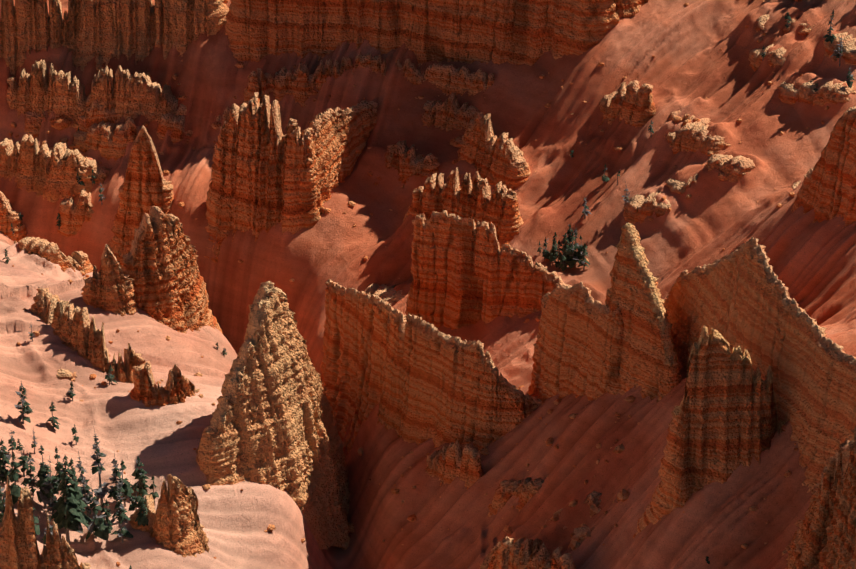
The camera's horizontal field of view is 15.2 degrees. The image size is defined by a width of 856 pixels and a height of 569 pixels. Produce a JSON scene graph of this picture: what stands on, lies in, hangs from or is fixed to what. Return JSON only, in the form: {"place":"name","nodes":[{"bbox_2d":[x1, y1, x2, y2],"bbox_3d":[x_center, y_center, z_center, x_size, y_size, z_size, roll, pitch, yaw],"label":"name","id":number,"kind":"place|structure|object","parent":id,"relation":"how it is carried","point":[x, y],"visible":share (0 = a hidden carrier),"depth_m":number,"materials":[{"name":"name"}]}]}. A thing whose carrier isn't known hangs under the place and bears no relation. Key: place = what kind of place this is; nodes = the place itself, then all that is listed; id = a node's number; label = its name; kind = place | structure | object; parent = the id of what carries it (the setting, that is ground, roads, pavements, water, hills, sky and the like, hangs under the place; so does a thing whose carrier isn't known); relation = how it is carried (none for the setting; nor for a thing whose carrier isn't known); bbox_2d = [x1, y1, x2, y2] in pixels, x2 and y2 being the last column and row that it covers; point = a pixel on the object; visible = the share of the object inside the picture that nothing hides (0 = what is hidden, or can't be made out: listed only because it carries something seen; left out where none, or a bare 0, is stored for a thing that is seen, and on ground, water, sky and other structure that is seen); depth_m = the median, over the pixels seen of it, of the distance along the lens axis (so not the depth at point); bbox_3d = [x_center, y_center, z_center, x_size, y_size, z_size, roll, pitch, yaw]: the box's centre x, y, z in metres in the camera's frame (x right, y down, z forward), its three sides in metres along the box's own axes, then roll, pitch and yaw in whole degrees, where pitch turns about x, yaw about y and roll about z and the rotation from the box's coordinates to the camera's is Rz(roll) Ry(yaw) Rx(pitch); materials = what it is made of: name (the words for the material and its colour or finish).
{"place":"outdoors","nodes":[
{"label":"outdoors","id":0,"kind":"place"},
{"bbox_2d":[0,0,855,568],"bbox_3d":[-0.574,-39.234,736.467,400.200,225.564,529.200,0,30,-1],"label":"terrain","id":1,"kind":"structure","parent":0,"point":[690,68],"depth_m":745.26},
{"bbox_2d":[0,191,26,241],"bbox_3d":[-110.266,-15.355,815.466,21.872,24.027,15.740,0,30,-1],"label":"rock","id":2,"kind":"object","parent":1,"relation":"on","point":[9,215],"visible":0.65,"depth_m":812.46,"materials":[{"name":"orange stone"}]},
{"bbox_2d":[0,475,90,568],"bbox_3d":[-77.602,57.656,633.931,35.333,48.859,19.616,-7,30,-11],"label":"corner rock","id":3,"kind":"object","parent":1,"relation":"on","point":[18,546],"visible":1,"depth_m":627.46,"materials":[{"name":"orange stone"}]},
{"bbox_2d":[0,134,96,202],"bbox_3d":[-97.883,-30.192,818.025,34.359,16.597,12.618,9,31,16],"label":"rock","id":4,"kind":"object","parent":1,"relation":"on","point":[44,171],"visible":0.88,"depth_m":815.28,"materials":[{"name":"stone"}]},
{"bbox_2d":[18,237,92,275],"bbox_3d":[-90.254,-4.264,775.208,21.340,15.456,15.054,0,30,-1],"label":"rock","id":5,"kind":"object","parent":1,"relation":"on","point":[54,254],"visible":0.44,"depth_m":771.87,"materials":[{"name":"beige stone"}]},
{"bbox_2d":[56,368,76,381],"bbox_3d":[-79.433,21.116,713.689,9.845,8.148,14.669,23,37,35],"label":"outcrop rock","id":6,"kind":"object","parent":1,"relation":"on","point":[66,374],"visible":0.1,"depth_m":708.65,"materials":[{"name":"beige stone"}]},
{"bbox_2d":[57,189,93,236],"bbox_3d":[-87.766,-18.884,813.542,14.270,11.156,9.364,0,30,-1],"label":"outcrop rock","id":7,"kind":"object","parent":1,"relation":"on","point":[73,217],"visible":0.65,"depth_m":811.26,"materials":[{"name":"orange stone"}]},
{"bbox_2d":[30,287,145,383],"bbox_3d":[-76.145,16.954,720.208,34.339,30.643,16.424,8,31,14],"label":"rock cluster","id":8,"kind":"object","parent":1,"relation":"on","point":[79,332],"visible":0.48,"depth_m":714.58,"materials":[{"name":"stone"}]},
{"bbox_2d":[73,120,114,159],"bbox_3d":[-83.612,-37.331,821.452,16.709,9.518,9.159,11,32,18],"label":"outcrop rock","id":9,"kind":"object","parent":1,"relation":"on","point":[96,136],"visible":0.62,"depth_m":818.65,"materials":[{"name":"brown stone"}]},
{"bbox_2d":[6,59,186,127],"bbox_3d":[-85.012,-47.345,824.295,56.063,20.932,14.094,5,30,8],"label":"rock","id":10,"kind":"object","parent":1,"relation":"on","point":[125,94],"visible":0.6,"depth_m":821.18,"materials":[{"name":"orange stone"}]},
{"bbox_2d":[82,244,137,315],"bbox_3d":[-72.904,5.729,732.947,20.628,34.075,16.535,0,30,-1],"label":"rock tower","id":11,"kind":"structure","parent":1,"relation":"on","point":[109,286],"depth_m":728.38,"materials":[{"name":"orange stone"}]},
{"bbox_2d":[0,0,228,75],"bbox_3d":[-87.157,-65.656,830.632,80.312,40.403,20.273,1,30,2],"label":"cliff","id":12,"kind":"structure","parent":1,"relation":"on","point":[103,31],"depth_m":827.55,"materials":[{"name":"orange stone"}]},
{"bbox_2d":[104,125,173,267],"bbox_3d":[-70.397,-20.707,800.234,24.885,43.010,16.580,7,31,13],"label":"rock spire","id":13,"kind":"structure","parent":1,"relation":"on","point":[144,186],"depth_m":796.50,"materials":[{"name":"orange stone"}]},
{"bbox_2d":[130,361,198,406],"bbox_3d":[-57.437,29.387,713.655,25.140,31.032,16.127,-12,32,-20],"label":"rock cluster","id":14,"kind":"object","parent":1,"relation":"on","point":[149,392],"visible":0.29,"depth_m":707.07,"materials":[{"name":"orange stone"}]},
{"bbox_2d":[129,473,209,556],"bbox_3d":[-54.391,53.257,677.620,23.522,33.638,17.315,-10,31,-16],"label":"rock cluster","id":15,"kind":"object","parent":1,"relation":"on","point":[175,525],"visible":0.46,"depth_m":673.20,"materials":[{"name":"orange stone"}]},
{"bbox_2d":[121,206,222,333],"bbox_3d":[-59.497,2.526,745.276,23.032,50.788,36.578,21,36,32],"label":"rock tower","id":16,"kind":"structure","parent":1,"relation":"on","point":[160,266],"depth_m":735.46,"materials":[{"name":"orange stone"}]},
{"bbox_2d":[196,281,349,549],"bbox_3d":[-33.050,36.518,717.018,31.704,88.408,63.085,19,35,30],"label":"rock spire","id":17,"kind":"structure","parent":1,"relation":"on","point":[273,422],"depth_m":699.43,"materials":[{"name":"beige stone"}]},
{"bbox_2d":[281,126,315,215],"bbox_3d":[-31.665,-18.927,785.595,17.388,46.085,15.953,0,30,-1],"label":"rock spires","id":18,"kind":"object","parent":1,"relation":"on","point":[298,152],"visible":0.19,"depth_m":775.92,"materials":[{"name":"orange stone"}]},
{"bbox_2d":[299,100,377,228],"bbox_3d":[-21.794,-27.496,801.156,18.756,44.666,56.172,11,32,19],"label":"rock fin","id":19,"kind":"object","parent":1,"relation":"on","point":[336,139],"visible":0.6,"depth_m":787.68,"materials":[{"name":"stone"}]},
{"bbox_2d":[364,283,390,298],"bbox_3d":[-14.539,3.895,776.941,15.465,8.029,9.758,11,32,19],"label":"outcrop rock","id":20,"kind":"object","parent":1,"relation":"on","point":[374,289],"visible":0.21,"depth_m":774.43,"materials":[{"name":"brown stone"}]},
{"bbox_2d":[273,52,495,106],"bbox_3d":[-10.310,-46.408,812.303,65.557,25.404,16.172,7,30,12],"label":"rock ridge","id":21,"kind":"structure","parent":1,"relation":"on","point":[301,81],"depth_m":808.78,"materials":[{"name":"orange stone"}]},
{"bbox_2d":[392,290,405,301],"bbox_3d":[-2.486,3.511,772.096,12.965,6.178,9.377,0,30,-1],"label":"outcrop rock","id":22,"kind":"object","parent":1,"relation":"on","point":[398,296],"visible":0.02,"depth_m":771.24,"materials":[{"name":"brown stone"}]},
{"bbox_2d":[385,140,439,184],"bbox_3d":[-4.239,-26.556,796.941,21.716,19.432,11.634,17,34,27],"label":"rock","id":23,"kind":"object","parent":1,"relation":"on","point":[403,160],"visible":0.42,"depth_m":793.01,"materials":[{"name":"brown stone"}]},
{"bbox_2d":[0,9,853,568],"bbox_3d":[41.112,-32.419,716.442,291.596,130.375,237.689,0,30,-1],"label":"conifer tree","id":24,"kind":"object","parent":1,"relation":"on","point":[70,503],"visible":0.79,"depth_m":672.94,"materials":[{"name":"green plant"}]},
{"bbox_2d":[0,0,854,565],"bbox_3d":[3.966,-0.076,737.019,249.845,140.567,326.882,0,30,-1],"label":"talus blocks","id":25,"kind":"object","parent":1,"relation":"on","point":[62,122],"visible":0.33,"depth_m":748.79,"materials":[{"name":"orange stone"}]},
{"bbox_2d":[24,109,55,139],"bbox_3d":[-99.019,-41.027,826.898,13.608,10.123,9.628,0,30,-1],"label":"outcrop rock","id":26,"kind":"object","parent":25,"relation":"on","point":[33,120],"visible":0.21,"depth_m":823.79,"materials":[{"name":"brown stone"}]},
{"bbox_2d":[49,142,81,154],"bbox_3d":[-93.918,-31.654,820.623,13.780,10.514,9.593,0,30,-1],"label":"outcrop rock","id":27,"kind":"object","parent":25,"relation":"on","point":[64,145],"visible":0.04,"depth_m":818.74,"materials":[{"name":"beige stone"}]},
{"bbox_2d":[68,158,109,195],"bbox_3d":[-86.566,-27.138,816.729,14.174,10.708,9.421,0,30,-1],"label":"outcrop rock","id":28,"kind":"object","parent":25,"relation":"on","point":[101,173],"visible":0.21,"depth_m":813.83,"materials":[{"name":"stone"}]},
{"bbox_2d":[77,99,116,132],"bbox_3d":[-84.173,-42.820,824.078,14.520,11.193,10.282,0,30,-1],"label":"outcrop rock","id":29,"kind":"object","parent":25,"relation":"on","point":[96,113],"visible":0.35,"depth_m":821.06,"materials":[{"name":"brown stone"}]},
{"bbox_2d":[112,117,146,160],"bbox_3d":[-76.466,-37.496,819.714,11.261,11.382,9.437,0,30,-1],"label":"outcrop rock","id":30,"kind":"object","parent":25,"relation":"on","point":[125,133],"visible":0.4,"depth_m":816.84,"materials":[{"name":"brown stone"}]},
{"bbox_2d":[156,113,192,143],"bbox_3d":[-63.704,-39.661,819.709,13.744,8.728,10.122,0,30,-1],"label":"outcrop rock","id":31,"kind":"object","parent":25,"relation":"on","point":[173,123],"visible":0.46,"depth_m":816.67,"materials":[{"name":"brown stone"}]},
{"bbox_2d":[216,107,229,120],"bbox_3d":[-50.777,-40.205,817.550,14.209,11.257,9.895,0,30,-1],"label":"outcrop rock","id":32,"kind":"object","parent":25,"relation":"on","point":[225,113],"visible":0.02,"depth_m":814.35,"materials":[{"name":"brown stone"}]},
{"bbox_2d":[204,92,304,262],"bbox_3d":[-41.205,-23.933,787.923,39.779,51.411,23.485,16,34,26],"label":"rock formation","id":33,"kind":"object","parent":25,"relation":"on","point":[253,182],"depth_m":782.07,"materials":[{"name":"orange stone"}]},
{"bbox_2d":[243,66,296,104],"bbox_3d":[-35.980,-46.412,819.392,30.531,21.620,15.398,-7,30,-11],"label":"rock outcrop","id":34,"kind":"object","parent":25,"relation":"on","point":[261,82],"depth_m":813.22,"materials":[{"name":"orange stone"}]},
{"bbox_2d":[379,285,395,304],"bbox_3d":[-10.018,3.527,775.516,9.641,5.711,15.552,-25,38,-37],"label":"outcrop rock","id":35,"kind":"object","parent":25,"relation":"on","point":[388,295],"visible":0.1,"depth_m":772.73,"materials":[{"name":"brown stone"}]},
{"bbox_2d":[546,508,566,528],"bbox_3d":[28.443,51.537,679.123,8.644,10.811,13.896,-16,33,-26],"label":"outcrop rock","id":36,"kind":"object","parent":25,"relation":"on","point":[558,512],"depth_m":675.79,"materials":[{"name":"brown stone"}]},
{"bbox_2d":[568,526,595,548],"bbox_3d":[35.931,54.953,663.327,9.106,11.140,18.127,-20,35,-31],"label":"outcrop rock","id":37,"kind":"object","parent":25,"relation":"on","point":[581,534],"visible":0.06,"depth_m":665.03,"materials":[{"name":"brown stone"}]},
{"bbox_2d":[623,192,670,223],"bbox_3d":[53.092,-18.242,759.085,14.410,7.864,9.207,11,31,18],"label":"outcrop rock","id":38,"kind":"object","parent":25,"relation":"on","point":[639,208],"visible":0.52,"depth_m":756.68,"materials":[{"name":"orange stone"}]},
{"bbox_2d":[665,174,697,193],"bbox_3d":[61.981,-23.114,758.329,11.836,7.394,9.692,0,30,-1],"label":"outcrop rock","id":39,"kind":"object","parent":25,"relation":"on","point":[673,185],"visible":0.15,"depth_m":756.10,"materials":[{"name":"beige stone"}]},
{"bbox_2d":[784,19,814,34],"bbox_3d":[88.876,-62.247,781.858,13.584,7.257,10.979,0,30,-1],"label":"outcrop rock","id":40,"kind":"object","parent":25,"relation":"on","point":[804,30],"visible":0.17,"depth_m":777.08,"materials":[{"name":"stone"}]},
{"bbox_2d":[320,279,541,454],"bbox_3d":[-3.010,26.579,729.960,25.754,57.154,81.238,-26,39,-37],"label":"rock fin","id":41,"kind":"object","parent":1,"relation":"on","point":[419,379],"visible":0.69,"depth_m":717.34,"materials":[{"name":"orange stone"}]},
{"bbox_2d":[225,0,648,66],"bbox_3d":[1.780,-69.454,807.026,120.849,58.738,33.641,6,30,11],"label":"cliff","id":42,"kind":"structure","parent":1,"relation":"on","point":[521,32],"depth_m":806.61,"materials":[{"name":"orange stone"}]},
{"bbox_2d":[421,92,478,131],"bbox_3d":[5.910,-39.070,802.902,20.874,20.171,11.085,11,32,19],"label":"rock","id":43,"kind":"object","parent":1,"relation":"on","point":[449,113],"visible":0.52,"depth_m":799.29,"materials":[{"name":"brown stone"}]},
{"bbox_2d":[425,440,483,489],"bbox_3d":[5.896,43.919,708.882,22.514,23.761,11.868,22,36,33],"label":"rock lump","id":44,"kind":"object","parent":1,"relation":"on","point":[451,462],"visible":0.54,"depth_m":703.75,"materials":[{"name":"orange stone"}]},
{"bbox_2d":[403,167,523,249],"bbox_3d":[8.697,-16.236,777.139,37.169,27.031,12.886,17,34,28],"label":"rock","id":45,"kind":"object","parent":1,"relation":"on","point":[474,199],"visible":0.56,"depth_m":771.12,"materials":[{"name":"orange stone"}]},
{"bbox_2d":[405,210,571,329],"bbox_3d":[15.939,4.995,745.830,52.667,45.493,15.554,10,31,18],"label":"rock formation","id":46,"kind":"object","parent":1,"relation":"on","point":[465,271],"visible":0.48,"depth_m":742.03,"materials":[{"name":"orange stone"}]},
{"bbox_2d":[457,112,530,190],"bbox_3d":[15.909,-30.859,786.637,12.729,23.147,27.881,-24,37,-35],"label":"rock formation","id":47,"kind":"object","parent":1,"relation":"on","point":[489,155],"visible":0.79,"depth_m":782.59,"materials":[{"name":"orange stone"}]},
{"bbox_2d":[488,477,544,516],"bbox_3d":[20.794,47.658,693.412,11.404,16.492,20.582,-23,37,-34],"label":"rock lump","id":48,"kind":"object","parent":1,"relation":"on","point":[527,489],"visible":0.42,"depth_m":692.16,"materials":[{"name":"orange stone"}]},
{"bbox_2d":[479,537,575,568],"bbox_3d":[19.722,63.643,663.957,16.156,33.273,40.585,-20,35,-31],"label":"rock","id":49,"kind":"object","parent":1,"relation":"on","point":[506,553],"visible":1,"depth_m":656.98,"materials":[{"name":"orange stone"}]},
{"bbox_2d":[527,281,623,401],"bbox_3d":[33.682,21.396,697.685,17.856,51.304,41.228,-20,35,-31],"label":"rock formation","id":50,"kind":"object","parent":1,"relation":"on","point":[577,348],"visible":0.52,"depth_m":691.51,"materials":[{"name":"orange stone"}]},
{"bbox_2d":[584,491,601,517],"bbox_3d":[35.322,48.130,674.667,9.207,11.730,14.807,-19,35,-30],"label":"outcrop rock","id":51,"kind":"object","parent":1,"relation":"on","point":[592,498],"visible":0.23,"depth_m":670.37,"materials":[{"name":"brown stone"}]},
{"bbox_2d":[599,80,655,126],"bbox_3d":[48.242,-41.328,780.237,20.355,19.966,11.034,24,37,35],"label":"rock outcrop","id":52,"kind":"object","parent":1,"relation":"on","point":[633,102],"visible":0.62,"depth_m":775.00,"materials":[{"name":"stone"}]},
{"bbox_2d":[605,222,681,402],"bbox_3d":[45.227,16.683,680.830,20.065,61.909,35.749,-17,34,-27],"label":"rock spire","id":53,"kind":"structure","parent":1,"relation":"on","point":[650,365],"depth_m":672.32,"materials":[{"name":"orange stone"}]},
{"bbox_2d":[668,109,709,124],"bbox_3d":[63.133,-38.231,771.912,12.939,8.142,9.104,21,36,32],"label":"outcrop rock","id":54,"kind":"object","parent":1,"relation":"on","point":[705,121],"visible":0.12,"depth_m":769.45,"materials":[{"name":"beige stone"}]},
{"bbox_2d":[664,121,730,154],"bbox_3d":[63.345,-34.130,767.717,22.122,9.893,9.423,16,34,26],"label":"outcrop rock","id":55,"kind":"object","parent":1,"relation":"on","point":[693,137],"visible":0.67,"depth_m":764.06,"materials":[{"name":"stone"}]},
{"bbox_2d":[633,325,785,537],"bbox_3d":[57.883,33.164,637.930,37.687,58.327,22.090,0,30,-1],"label":"hoodoo rock","id":56,"kind":"object","parent":1,"relation":"on","point":[724,420],"visible":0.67,"depth_m":631.08,"materials":[{"name":"orange stone"}]},
{"bbox_2d":[705,154,754,181],"bbox_3d":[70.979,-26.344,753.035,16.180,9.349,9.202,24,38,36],"label":"outcrop rock","id":57,"kind":"object","parent":1,"relation":"on","point":[736,168],"visible":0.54,"depth_m":749.19,"materials":[{"name":"beige stone"}]},
{"bbox_2d":[663,237,855,492],"bbox_3d":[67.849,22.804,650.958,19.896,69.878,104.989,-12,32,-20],"label":"rock fin","id":58,"kind":"object","parent":1,"relation":"on","point":[741,298],"visible":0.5,"depth_m":633.06,"materials":[{"name":"orange stone"}]},
{"bbox_2d":[755,14,769,34],"bbox_3d":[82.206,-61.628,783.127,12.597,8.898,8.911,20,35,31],"label":"outcrop rock","id":59,"kind":"object","parent":1,"relation":"on","point":[761,20],"visible":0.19,"depth_m":780.39,"materials":[{"name":"beige stone"}]},
{"bbox_2d":[748,44,786,71],"bbox_3d":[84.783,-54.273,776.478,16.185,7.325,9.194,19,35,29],"label":"outcrop rock","id":60,"kind":"object","parent":1,"relation":"on","point":[755,58],"visible":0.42,"depth_m":774.54,"materials":[{"name":"orange stone"}]},
{"bbox_2d":[778,81,802,104],"bbox_3d":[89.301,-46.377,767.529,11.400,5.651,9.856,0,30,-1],"label":"outcrop rock","id":61,"kind":"object","parent":1,"relation":"on","point":[788,93],"visible":0.27,"depth_m":765.60,"materials":[{"name":"orange stone"}]},
{"bbox_2d":[792,181,800,188],"bbox_3d":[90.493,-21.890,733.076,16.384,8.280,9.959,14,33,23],"label":"outcrop rock","id":62,"kind":"object","parent":1,"relation":"on","point":[795,184],"depth_m":735.89,"materials":[{"name":"beige stone"}]},
{"bbox_2d":[785,427,855,568],"bbox_3d":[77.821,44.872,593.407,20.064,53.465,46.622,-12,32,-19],"label":"corner rock","id":63,"kind":"object","parent":1,"relation":"on","point":[824,536],"visible":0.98,"depth_m":595.15,"materials":[{"name":"orange stone"}]},
{"bbox_2d":[791,106,855,227],"bbox_3d":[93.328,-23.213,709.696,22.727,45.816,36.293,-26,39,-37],"label":"rock","id":64,"kind":"object","parent":1,"relation":"on","point":[827,191],"visible":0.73,"depth_m":706.49,"materials":[{"name":"orange stone"}]},
{"bbox_2d":[798,80,855,106],"bbox_3d":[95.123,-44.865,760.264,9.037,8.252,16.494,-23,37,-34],"label":"outcrop rock","id":65,"kind":"object","parent":1,"relation":"on","point":[824,93],"visible":0.62,"depth_m":757.47,"materials":[{"name":"stone"}]},
{"bbox_2d":[823,32,855,65],"bbox_3d":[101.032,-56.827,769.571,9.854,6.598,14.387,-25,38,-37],"label":"outcrop rock","id":66,"kind":"object","parent":1,"relation":"on","point":[848,47],"visible":0.56,"depth_m":767.20,"materials":[{"name":"beige stone"}]}
]}

